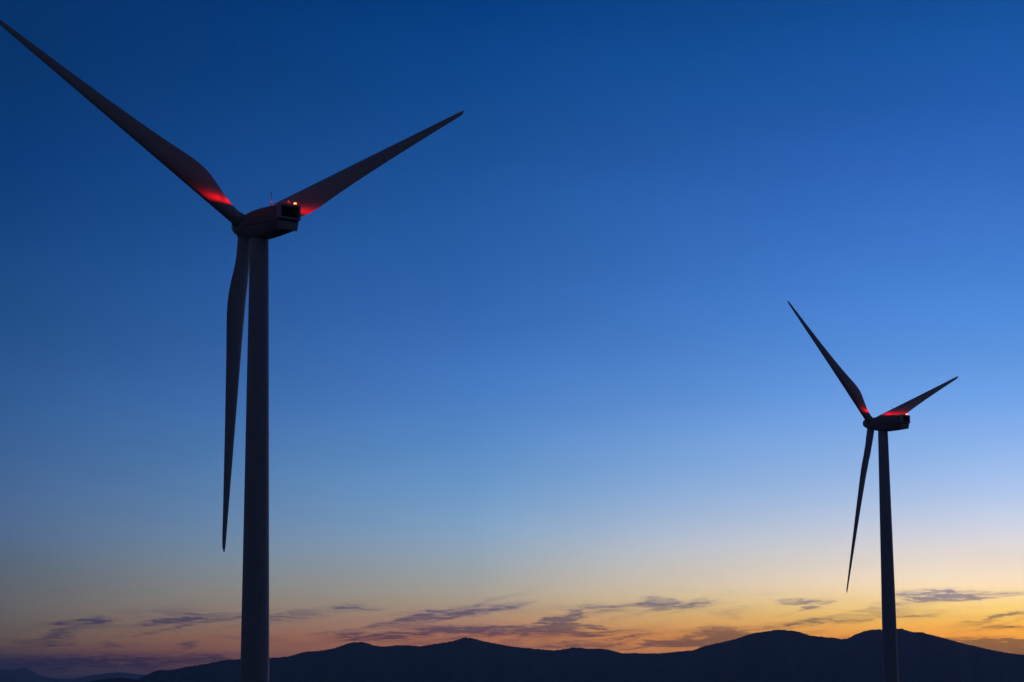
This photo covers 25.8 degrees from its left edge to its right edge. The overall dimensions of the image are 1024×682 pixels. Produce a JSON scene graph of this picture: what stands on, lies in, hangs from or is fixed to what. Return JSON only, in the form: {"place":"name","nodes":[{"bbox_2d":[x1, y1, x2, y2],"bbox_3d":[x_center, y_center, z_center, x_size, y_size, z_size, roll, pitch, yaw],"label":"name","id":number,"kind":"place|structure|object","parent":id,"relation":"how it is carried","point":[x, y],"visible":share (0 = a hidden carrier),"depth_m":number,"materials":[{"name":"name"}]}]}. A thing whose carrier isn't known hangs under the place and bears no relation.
{"place":"outdoors","nodes":[
{"label":"outdoors","id":0,"kind":"place"},
{"bbox_2d":[0,668,144,681],"bbox_3d":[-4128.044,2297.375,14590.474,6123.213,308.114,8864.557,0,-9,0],"label":"mountains","id":1,"kind":"structure","parent":0,"point":[22,675],"depth_m":14408.53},
{"bbox_2d":[89,678,146,681],"bbox_3d":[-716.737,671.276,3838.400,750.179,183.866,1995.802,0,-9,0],"label":"hills","id":2,"kind":"structure","parent":0,"point":[118,680],"depth_m":3883.50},
{"bbox_2d":[0,0,1023,678],"label":"sky","id":3,"kind":"structure","parent":0,"point":[545,375],"materials":[{"name":"blue"}]},
{"bbox_2d":[138,629,1023,681],"bbox_3d":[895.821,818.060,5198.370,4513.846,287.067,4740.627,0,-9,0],"label":"hills","id":4,"kind":"structure","parent":0,"point":[780,656],"depth_m":4857.95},
{"bbox_3d":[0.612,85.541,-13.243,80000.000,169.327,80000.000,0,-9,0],"label":"ground","id":5,"kind":"structure","parent":0,"visible":0},
{"bbox_2d":[0,20,463,681],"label":"wind turbine","id":6,"kind":"object","parent":5,"relation":"on","point":[256,230],"visible":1,"depth_m":302.08,"materials":[{"name":"paint"}]},
{"bbox_2d":[787,301,957,681],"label":"wind turbine","id":7,"kind":"object","parent":5,"relation":"on","point":[892,419],"visible":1,"depth_m":576.80,"materials":[{"name":"metal"}]}
]}

